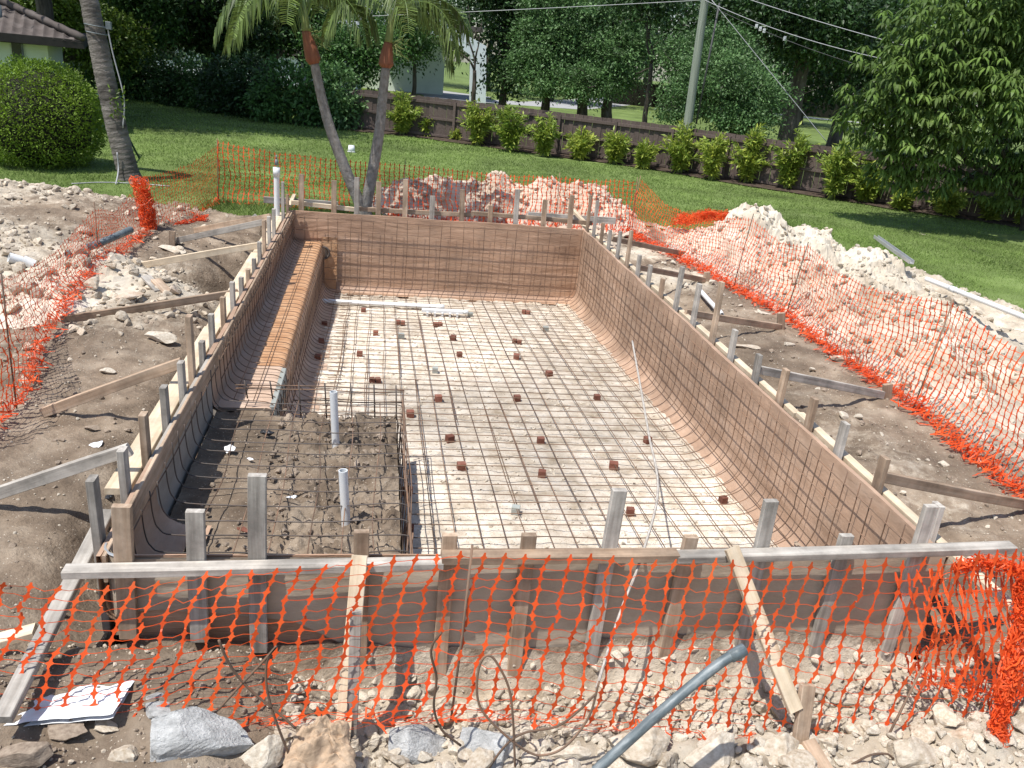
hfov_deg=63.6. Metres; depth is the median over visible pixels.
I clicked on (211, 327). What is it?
wooden stake
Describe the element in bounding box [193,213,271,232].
wooden brace
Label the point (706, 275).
wooden peg
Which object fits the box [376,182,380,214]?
wooden stake
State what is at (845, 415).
rubble
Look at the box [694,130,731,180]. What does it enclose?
shrub
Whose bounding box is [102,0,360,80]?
shade tree
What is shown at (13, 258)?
pipe
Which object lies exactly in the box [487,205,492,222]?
wooden stake
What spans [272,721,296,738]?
rock
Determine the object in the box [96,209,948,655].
pool form
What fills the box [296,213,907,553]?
rebar cage
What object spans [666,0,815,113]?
distant tree
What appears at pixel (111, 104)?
palm tree
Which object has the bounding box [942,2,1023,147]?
distant tree
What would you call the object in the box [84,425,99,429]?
rock
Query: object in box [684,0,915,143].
shade tree
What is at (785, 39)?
overhead cable
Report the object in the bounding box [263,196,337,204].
wooden rail
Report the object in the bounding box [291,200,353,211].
wooden rail
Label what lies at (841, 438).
wooden stake
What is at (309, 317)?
rebar cage
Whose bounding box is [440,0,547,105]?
shade tree
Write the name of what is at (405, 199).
wooden stake
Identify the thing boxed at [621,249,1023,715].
rubble
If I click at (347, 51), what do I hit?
tree
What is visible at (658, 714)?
conduit
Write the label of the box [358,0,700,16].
overhead cable
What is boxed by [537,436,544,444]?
brick
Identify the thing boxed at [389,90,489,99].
driveway
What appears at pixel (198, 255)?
wooden brace
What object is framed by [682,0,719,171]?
utility pole
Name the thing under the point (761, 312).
rock
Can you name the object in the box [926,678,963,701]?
rock
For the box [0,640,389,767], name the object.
rubble
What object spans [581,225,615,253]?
wooden rail
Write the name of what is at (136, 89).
hedge shrub
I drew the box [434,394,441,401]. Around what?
brick
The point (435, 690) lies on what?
bent bar
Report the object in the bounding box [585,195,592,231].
wooden stake
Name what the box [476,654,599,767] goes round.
bent bar
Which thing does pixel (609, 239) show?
wooden stake
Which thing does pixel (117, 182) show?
garden hose
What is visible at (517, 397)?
brick
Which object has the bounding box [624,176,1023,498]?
safety net
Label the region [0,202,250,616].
rubble
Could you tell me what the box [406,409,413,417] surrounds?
brick
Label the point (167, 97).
hedge shrub
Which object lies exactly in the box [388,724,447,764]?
rock
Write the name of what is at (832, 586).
wooden stake
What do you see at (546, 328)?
concrete block
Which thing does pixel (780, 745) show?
rock
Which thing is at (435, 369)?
concrete block
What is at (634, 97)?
hedge
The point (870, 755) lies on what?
bent bar
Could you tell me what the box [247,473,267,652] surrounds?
wooden stake
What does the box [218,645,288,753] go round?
bent bar
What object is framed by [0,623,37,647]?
wooden board
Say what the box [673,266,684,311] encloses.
wooden stake
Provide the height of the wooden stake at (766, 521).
1.360 m
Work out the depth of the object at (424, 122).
30.40 m
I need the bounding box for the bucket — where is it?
[347,145,354,152]
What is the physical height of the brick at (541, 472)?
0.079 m
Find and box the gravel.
[308,293,750,547]
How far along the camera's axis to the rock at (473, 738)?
4.29 m
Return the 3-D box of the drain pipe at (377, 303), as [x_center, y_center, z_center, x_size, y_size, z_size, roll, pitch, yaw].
[-2.131,-1.310,13.540,2.045,0.098,0.098,2,22,-9]
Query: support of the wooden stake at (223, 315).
on the dug ground at (30, 448)
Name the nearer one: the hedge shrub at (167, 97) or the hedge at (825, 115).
the hedge shrub at (167, 97)
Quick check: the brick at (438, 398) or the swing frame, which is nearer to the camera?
the brick at (438, 398)
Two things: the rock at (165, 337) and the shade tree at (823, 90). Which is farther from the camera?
the shade tree at (823, 90)
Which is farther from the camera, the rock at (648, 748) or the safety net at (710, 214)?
the safety net at (710, 214)
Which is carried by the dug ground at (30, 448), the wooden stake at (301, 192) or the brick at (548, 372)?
the wooden stake at (301, 192)
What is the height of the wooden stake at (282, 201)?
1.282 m
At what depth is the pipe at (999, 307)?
12.32 m
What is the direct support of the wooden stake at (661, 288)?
on the dug ground at (30, 448)
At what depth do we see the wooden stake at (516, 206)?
14.29 m
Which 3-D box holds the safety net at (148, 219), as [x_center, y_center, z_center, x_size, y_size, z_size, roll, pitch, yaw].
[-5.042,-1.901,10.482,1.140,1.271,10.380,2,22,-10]
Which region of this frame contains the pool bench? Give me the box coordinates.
[217,240,339,417]
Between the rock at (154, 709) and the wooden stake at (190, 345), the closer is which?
the rock at (154, 709)
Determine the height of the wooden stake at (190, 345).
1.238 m
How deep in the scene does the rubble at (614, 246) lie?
15.44 m
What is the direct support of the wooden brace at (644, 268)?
on the dug ground at (30, 448)
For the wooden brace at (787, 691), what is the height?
0.810 m
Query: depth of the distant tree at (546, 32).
68.32 m
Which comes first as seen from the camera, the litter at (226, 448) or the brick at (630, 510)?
the litter at (226, 448)
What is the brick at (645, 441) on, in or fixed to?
on the pool floor
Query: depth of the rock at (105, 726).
3.97 m
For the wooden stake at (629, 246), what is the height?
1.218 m
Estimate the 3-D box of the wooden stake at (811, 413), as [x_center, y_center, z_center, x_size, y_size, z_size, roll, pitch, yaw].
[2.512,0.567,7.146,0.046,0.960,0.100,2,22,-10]
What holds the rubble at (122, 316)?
on the dug ground at (30, 448)
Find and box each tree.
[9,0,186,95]
[35,0,54,20]
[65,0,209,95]
[79,0,147,181]
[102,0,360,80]
[186,0,351,81]
[213,0,379,214]
[283,13,420,90]
[318,0,473,214]
[338,0,470,95]
[397,0,494,59]
[440,0,500,101]
[440,0,501,90]
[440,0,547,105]
[461,1,620,100]
[489,0,615,117]
[536,0,669,134]
[572,0,716,123]
[573,1,689,81]
[628,0,777,111]
[629,2,696,82]
[638,11,814,140]
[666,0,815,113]
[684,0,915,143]
[755,55,858,123]
[769,0,979,146]
[814,1,962,134]
[826,0,1023,230]
[851,3,977,144]
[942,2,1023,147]
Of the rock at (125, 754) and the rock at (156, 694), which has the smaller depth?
the rock at (125, 754)
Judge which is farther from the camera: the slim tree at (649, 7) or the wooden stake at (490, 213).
the slim tree at (649, 7)
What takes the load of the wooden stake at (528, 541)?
on the dug ground at (30, 448)
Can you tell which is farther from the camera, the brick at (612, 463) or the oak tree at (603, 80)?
the oak tree at (603, 80)
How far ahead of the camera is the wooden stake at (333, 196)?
13.79 m
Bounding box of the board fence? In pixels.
[298,83,1022,221]
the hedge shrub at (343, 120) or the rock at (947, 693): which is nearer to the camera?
the rock at (947, 693)
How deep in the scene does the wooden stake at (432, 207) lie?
14.09 m
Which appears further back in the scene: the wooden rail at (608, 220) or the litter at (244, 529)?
the wooden rail at (608, 220)
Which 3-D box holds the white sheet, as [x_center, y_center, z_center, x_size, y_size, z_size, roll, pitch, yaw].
[-2.163,1.548,4.041,0.558,0.088,0.288,2,22,-10]
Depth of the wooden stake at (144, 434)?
5.40 m
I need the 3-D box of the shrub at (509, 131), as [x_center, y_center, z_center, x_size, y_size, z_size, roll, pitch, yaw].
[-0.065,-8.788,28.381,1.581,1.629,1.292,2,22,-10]
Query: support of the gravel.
on the pool floor
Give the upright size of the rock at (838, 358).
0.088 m
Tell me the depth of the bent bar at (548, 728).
4.16 m
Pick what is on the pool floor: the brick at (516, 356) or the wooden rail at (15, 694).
the brick at (516, 356)
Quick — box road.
[424,95,910,127]
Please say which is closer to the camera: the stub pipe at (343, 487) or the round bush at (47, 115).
the stub pipe at (343, 487)
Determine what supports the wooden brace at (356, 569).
on the dug ground at (30, 448)
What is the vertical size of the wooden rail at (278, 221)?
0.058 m
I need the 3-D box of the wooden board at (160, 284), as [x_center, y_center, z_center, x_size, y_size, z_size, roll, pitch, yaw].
[-4.106,-1.148,9.681,0.284,0.116,0.118,22,27,36]
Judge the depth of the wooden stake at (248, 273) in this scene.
9.61 m
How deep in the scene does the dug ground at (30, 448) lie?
5.81 m
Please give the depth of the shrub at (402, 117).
30.14 m
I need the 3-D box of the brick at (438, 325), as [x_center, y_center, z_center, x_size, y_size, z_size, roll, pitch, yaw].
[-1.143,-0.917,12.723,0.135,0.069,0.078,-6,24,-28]
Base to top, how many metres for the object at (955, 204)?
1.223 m
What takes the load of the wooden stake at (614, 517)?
on the dug ground at (30, 448)
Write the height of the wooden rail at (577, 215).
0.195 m
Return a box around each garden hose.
[71,182,169,186]
[115,152,118,184]
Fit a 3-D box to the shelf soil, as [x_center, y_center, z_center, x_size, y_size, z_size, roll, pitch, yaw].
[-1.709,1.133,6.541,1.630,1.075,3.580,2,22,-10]
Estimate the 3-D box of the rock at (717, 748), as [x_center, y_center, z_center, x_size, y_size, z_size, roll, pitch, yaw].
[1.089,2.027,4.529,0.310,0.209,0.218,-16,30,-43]
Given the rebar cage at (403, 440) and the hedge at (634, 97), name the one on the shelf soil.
the rebar cage at (403, 440)
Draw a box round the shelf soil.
[116,408,403,634]
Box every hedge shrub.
[114,49,172,101]
[137,48,203,107]
[157,49,220,109]
[190,50,258,115]
[212,44,284,117]
[234,52,307,123]
[274,55,350,128]
[310,60,368,130]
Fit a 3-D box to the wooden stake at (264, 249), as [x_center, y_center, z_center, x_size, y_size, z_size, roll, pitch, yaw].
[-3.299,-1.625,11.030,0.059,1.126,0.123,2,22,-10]
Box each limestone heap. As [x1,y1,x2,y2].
[0,242,181,328]
[372,170,649,235]
[666,202,933,293]
[666,227,1023,410]
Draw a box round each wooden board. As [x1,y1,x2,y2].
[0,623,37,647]
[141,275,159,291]
[151,278,167,292]
[801,738,832,767]
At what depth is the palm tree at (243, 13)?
13.54 m
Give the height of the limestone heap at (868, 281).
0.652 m
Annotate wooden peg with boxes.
[169,230,175,245]
[347,609,361,736]
[703,272,710,281]
[777,312,785,329]
[792,683,815,743]
[882,383,892,399]
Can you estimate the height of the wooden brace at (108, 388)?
0.576 m
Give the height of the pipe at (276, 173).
0.958 m
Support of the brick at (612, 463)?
on the pool floor
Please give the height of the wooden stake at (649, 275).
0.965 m
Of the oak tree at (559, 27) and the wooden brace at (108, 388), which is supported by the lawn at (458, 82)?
the oak tree at (559, 27)
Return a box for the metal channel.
[873,235,914,263]
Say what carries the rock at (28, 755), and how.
on the dug ground at (30, 448)
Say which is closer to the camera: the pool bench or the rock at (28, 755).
the rock at (28, 755)
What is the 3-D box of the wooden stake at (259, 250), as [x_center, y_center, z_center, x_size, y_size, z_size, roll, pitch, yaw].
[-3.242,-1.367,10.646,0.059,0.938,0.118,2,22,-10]
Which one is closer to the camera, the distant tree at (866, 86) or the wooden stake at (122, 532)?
the wooden stake at (122, 532)
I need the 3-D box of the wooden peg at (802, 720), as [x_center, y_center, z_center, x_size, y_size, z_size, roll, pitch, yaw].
[1.651,1.891,4.685,0.090,0.379,0.182,7,21,3]
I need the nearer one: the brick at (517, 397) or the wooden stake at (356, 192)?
the brick at (517, 397)
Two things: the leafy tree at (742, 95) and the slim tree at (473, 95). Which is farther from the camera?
the slim tree at (473, 95)
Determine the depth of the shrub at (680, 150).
26.78 m
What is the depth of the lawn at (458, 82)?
22.34 m
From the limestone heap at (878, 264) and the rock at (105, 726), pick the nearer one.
the rock at (105, 726)
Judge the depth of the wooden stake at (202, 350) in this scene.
7.14 m
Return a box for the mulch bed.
[293,123,1019,226]
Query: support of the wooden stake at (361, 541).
on the dug ground at (30, 448)
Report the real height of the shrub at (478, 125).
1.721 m
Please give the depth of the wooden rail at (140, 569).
4.36 m
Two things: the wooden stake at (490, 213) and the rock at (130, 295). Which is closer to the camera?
the rock at (130, 295)
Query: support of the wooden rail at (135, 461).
attached to the wooden stake at (144, 434)
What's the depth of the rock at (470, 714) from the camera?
4.70 m
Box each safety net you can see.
[0,143,219,430]
[0,545,1023,747]
[215,138,728,232]
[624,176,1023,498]
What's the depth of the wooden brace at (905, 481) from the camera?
6.52 m
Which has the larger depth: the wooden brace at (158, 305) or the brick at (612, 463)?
the wooden brace at (158, 305)
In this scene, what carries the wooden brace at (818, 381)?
on the dug ground at (30, 448)
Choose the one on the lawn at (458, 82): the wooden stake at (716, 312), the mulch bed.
the mulch bed
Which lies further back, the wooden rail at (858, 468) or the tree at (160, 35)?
the tree at (160, 35)
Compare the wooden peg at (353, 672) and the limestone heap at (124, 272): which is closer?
the wooden peg at (353, 672)
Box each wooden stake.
[85,474,116,646]
[111,503,138,638]
[116,446,131,503]
[138,411,151,471]
[159,384,175,511]
[177,360,186,404]
[185,314,197,456]
[185,509,208,642]
[198,340,207,431]
[208,313,215,415]
[220,296,226,329]
[229,281,235,313]
[238,276,243,297]
[245,268,250,284]
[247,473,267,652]
[252,258,256,274]
[257,241,261,263]
[262,219,266,256]
[267,216,271,245]
[272,208,275,238]
[281,181,284,221]
[286,194,288,214]
[299,174,303,210]
[331,180,336,212]
[354,177,359,214]
[354,529,368,669]
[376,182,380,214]
[402,179,407,216]
[429,196,434,219]
[432,532,457,679]
[459,189,464,220]
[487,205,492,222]
[507,532,536,676]
[513,189,519,223]
[540,199,547,226]
[567,195,574,228]
[584,488,626,664]
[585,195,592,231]
[592,200,598,237]
[599,222,604,244]
[606,230,611,250]
[615,231,621,259]
[624,230,633,267]
[635,254,641,276]
[646,264,652,287]
[658,278,665,299]
[658,534,698,657]
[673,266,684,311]
[690,283,701,327]
[709,281,724,344]
[727,329,738,362]
[734,499,778,657]
[751,353,762,384]
[775,368,790,406]
[803,396,818,432]
[808,533,853,659]
[833,421,850,459]
[871,455,890,493]
[880,504,938,661]
[929,501,944,542]
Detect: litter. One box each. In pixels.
[89,441,102,447]
[224,444,235,452]
[237,526,247,532]
[260,430,274,435]
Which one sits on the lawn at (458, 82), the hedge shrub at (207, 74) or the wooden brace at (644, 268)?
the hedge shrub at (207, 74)
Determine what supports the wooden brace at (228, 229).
on the dug ground at (30, 448)
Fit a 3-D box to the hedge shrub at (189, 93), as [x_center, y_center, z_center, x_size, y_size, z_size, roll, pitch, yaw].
[-12.353,-12.002,32.740,3.078,2.408,2.812,2,22,-10]
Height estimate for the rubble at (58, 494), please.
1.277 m
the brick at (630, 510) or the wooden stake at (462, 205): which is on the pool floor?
the brick at (630, 510)
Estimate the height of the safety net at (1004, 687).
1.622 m
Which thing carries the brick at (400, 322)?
on the pool floor
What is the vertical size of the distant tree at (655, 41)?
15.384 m
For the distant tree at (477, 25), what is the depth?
76.57 m
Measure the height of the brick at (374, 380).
0.069 m
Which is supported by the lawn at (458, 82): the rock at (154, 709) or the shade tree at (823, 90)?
the shade tree at (823, 90)
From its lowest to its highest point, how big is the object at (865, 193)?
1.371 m
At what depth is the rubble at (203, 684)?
4.16 m
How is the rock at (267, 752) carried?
on the dug ground at (30, 448)
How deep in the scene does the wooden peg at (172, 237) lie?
12.03 m
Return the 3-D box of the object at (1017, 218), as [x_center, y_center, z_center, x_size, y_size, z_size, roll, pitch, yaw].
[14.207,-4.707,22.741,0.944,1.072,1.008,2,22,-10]
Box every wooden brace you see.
[0,443,133,499]
[39,357,181,417]
[60,289,237,322]
[141,242,256,267]
[175,219,261,243]
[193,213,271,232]
[336,555,367,742]
[611,236,684,255]
[640,265,705,282]
[684,309,781,329]
[724,545,802,713]
[760,366,885,398]
[885,472,1023,508]
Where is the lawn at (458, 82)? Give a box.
[0,46,1023,313]
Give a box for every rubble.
[0,178,271,402]
[0,188,258,675]
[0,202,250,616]
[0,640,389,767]
[0,645,325,767]
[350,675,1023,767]
[382,213,665,255]
[603,226,1022,560]
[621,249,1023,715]
[650,267,1022,716]
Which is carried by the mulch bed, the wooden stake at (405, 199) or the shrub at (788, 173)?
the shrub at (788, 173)
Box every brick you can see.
[314,353,321,359]
[357,350,362,356]
[369,377,380,382]
[396,319,404,325]
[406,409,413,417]
[406,523,413,534]
[433,322,442,326]
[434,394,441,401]
[445,434,454,443]
[450,334,456,340]
[456,351,462,357]
[456,461,465,470]
[512,338,521,344]
[513,353,519,359]
[513,394,520,401]
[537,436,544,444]
[538,469,545,477]
[545,370,552,376]
[593,394,600,399]
[609,460,618,470]
[626,506,634,516]
[643,436,651,443]
[718,495,727,503]
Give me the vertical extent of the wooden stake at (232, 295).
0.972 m
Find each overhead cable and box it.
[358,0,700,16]
[705,0,879,58]
[707,4,876,70]
[751,0,901,44]
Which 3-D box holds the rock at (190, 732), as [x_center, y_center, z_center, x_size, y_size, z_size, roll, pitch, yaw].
[-1.475,1.706,3.922,0.481,0.330,0.213,2,22,-10]
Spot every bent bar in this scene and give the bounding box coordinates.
[217,639,296,728]
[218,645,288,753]
[430,632,461,746]
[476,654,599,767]
[489,693,595,767]
[851,752,893,764]
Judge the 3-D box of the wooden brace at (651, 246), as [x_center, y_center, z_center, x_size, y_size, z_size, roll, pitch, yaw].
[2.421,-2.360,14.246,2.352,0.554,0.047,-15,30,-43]
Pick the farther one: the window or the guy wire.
the guy wire
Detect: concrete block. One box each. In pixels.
[432,366,437,373]
[511,504,520,515]
[543,326,548,331]
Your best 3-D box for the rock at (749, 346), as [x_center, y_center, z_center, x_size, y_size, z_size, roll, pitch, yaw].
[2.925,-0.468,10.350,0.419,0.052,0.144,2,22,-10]
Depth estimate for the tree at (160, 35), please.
34.43 m
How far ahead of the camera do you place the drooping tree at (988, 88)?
19.13 m
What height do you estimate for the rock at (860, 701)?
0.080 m
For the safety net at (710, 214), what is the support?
on the dug ground at (30, 448)
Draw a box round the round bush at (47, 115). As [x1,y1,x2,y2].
[0,52,107,169]
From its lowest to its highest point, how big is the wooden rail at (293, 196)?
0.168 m
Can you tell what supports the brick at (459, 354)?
on the pool floor
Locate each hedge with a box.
[612,78,683,108]
[767,97,899,124]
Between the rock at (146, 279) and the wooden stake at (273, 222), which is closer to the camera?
the rock at (146, 279)
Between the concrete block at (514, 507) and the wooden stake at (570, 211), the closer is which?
the concrete block at (514, 507)
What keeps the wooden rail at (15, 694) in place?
attached to the wooden rail at (140, 569)
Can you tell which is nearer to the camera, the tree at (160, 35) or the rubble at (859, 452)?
the rubble at (859, 452)
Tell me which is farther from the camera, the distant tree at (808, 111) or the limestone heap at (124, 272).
the distant tree at (808, 111)
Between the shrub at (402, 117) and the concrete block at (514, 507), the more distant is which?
the shrub at (402, 117)
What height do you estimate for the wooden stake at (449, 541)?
1.125 m
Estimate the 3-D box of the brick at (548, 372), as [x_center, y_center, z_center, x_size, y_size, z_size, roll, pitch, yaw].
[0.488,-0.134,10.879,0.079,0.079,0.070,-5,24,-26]
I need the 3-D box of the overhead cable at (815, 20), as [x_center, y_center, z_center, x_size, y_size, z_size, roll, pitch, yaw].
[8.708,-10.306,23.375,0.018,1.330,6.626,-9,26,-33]
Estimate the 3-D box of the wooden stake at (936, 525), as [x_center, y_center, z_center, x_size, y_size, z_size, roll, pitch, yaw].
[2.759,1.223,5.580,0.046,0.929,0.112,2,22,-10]
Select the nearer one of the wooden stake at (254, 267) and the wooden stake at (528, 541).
the wooden stake at (528, 541)
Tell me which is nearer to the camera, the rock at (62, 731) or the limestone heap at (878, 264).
the rock at (62, 731)
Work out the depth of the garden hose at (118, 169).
16.31 m
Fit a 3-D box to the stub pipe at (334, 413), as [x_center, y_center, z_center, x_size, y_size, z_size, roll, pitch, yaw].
[-1.480,0.306,6.898,0.092,0.526,0.064,2,22,-10]
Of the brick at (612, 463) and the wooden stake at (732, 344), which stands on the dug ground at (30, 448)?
the wooden stake at (732, 344)
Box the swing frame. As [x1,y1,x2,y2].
[89,94,139,162]
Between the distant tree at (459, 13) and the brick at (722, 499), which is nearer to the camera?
the brick at (722, 499)
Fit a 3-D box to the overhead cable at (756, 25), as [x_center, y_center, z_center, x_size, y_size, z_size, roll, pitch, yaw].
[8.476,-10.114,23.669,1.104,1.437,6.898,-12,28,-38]
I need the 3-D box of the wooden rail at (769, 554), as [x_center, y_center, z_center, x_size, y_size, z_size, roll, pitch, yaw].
[2.031,1.008,4.963,2.190,0.107,0.088,2,22,-10]
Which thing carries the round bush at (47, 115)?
on the lawn at (458, 82)
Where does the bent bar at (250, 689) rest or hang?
attached to the bent bar at (267, 657)
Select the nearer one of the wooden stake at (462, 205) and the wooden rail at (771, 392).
the wooden rail at (771, 392)
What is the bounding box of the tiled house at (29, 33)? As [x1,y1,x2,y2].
[0,0,87,75]
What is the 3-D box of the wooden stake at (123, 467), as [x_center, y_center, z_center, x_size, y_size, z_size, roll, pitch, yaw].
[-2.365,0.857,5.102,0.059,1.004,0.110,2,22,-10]
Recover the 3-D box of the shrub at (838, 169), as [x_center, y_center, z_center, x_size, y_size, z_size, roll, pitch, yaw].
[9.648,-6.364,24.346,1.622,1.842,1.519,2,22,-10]
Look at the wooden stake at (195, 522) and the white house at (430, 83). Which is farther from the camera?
the white house at (430, 83)
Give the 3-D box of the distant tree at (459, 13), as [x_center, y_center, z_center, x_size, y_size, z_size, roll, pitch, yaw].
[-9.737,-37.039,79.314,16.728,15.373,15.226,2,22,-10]
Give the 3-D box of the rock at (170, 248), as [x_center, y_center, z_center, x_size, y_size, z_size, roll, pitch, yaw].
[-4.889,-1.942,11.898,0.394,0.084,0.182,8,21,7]
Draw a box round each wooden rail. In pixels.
[0,509,111,722]
[61,556,443,578]
[104,326,219,494]
[207,252,257,330]
[253,212,285,251]
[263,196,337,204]
[289,194,295,207]
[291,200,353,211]
[359,207,473,216]
[441,547,679,564]
[470,211,592,225]
[528,212,615,223]
[573,209,584,219]
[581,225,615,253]
[614,252,688,318]
[677,541,1017,563]
[685,315,798,417]
[796,412,1021,623]
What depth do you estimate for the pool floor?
8.94 m
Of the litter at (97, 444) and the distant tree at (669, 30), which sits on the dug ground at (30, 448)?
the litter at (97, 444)
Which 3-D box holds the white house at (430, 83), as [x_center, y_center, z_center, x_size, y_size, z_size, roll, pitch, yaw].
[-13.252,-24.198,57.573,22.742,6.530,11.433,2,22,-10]
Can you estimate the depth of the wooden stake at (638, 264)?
11.73 m
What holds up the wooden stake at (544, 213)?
on the dug ground at (30, 448)
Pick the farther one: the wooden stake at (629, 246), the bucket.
the bucket
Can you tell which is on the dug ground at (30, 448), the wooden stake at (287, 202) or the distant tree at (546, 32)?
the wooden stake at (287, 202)
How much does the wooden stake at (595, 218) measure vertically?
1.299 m
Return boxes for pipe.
[7,253,23,262]
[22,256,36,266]
[273,167,279,215]
[322,299,444,308]
[330,390,339,447]
[338,468,349,526]
[422,308,467,318]
[701,290,723,314]
[924,277,1023,319]
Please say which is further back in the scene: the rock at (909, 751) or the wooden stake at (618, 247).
the wooden stake at (618, 247)
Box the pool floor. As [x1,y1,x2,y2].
[303,293,775,553]
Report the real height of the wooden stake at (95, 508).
1.095 m
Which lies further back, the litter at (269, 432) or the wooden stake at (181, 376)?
the litter at (269, 432)
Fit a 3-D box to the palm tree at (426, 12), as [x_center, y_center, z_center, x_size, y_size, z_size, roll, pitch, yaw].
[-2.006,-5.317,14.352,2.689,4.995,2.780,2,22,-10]
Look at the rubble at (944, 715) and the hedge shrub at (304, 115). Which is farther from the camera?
the hedge shrub at (304, 115)
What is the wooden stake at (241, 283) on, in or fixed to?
on the dug ground at (30, 448)
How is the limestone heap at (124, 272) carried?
on the dug ground at (30, 448)
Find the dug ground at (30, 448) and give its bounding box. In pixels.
[0,182,1023,767]
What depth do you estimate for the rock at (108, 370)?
7.61 m
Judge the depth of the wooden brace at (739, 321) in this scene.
10.65 m
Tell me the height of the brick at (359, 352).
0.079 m
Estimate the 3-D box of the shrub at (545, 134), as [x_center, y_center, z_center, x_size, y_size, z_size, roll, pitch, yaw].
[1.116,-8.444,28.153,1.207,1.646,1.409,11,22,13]
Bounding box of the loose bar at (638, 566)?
[595,340,658,687]
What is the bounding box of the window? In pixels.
[11,43,23,69]
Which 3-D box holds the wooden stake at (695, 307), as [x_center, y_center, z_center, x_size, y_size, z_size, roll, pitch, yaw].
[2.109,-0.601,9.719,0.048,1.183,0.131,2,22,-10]
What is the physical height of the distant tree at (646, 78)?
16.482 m
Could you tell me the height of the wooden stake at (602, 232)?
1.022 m
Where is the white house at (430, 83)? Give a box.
[146,5,485,102]
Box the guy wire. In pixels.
[712,0,826,141]
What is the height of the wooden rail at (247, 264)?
0.054 m
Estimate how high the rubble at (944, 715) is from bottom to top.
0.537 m
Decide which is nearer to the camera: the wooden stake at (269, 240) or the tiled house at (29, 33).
the wooden stake at (269, 240)
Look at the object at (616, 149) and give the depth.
27.76 m
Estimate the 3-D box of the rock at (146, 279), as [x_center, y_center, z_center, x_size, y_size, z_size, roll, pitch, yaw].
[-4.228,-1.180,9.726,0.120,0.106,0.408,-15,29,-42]
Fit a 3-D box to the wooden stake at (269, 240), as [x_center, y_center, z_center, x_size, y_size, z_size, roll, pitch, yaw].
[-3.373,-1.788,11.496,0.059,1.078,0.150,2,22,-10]
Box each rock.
[0,741,53,767]
[47,718,87,740]
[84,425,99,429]
[94,719,118,732]
[99,367,115,373]
[108,745,138,763]
[115,291,143,299]
[144,331,176,343]
[145,701,170,718]
[146,692,163,699]
[150,706,253,762]
[158,245,185,253]
[167,284,179,293]
[239,734,285,767]
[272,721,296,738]
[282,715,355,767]
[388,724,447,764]
[459,727,522,767]
[465,700,492,721]
[550,745,590,759]
[606,727,670,766]
[683,730,734,767]
[736,344,759,348]
[752,733,798,767]
[754,310,769,314]
[784,342,794,345]
[830,355,849,361]
[849,699,890,707]
[886,736,941,767]
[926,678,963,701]
[947,728,986,741]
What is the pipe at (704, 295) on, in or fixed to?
on the dug ground at (30, 448)
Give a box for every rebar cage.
[133,365,413,553]
[219,214,352,417]
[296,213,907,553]
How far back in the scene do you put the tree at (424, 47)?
36.34 m
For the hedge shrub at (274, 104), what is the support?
on the lawn at (458, 82)
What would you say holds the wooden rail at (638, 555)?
attached to the wooden stake at (449, 541)
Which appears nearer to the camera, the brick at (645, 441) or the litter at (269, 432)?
the litter at (269, 432)
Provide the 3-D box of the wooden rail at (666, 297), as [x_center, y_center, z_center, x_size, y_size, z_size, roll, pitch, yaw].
[1.897,-1.447,11.602,0.087,0.056,3.380,2,22,-10]
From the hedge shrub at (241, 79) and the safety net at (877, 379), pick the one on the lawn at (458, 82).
the hedge shrub at (241, 79)
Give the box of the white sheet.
[3,680,133,726]
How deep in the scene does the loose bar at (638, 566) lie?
5.21 m
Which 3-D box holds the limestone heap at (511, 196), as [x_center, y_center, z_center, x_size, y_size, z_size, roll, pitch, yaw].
[-0.152,-3.901,17.154,6.265,1.016,2.730,2,22,-10]
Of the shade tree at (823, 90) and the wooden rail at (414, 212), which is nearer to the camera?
the wooden rail at (414, 212)
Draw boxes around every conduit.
[64,227,133,257]
[592,643,747,767]
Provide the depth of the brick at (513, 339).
12.17 m

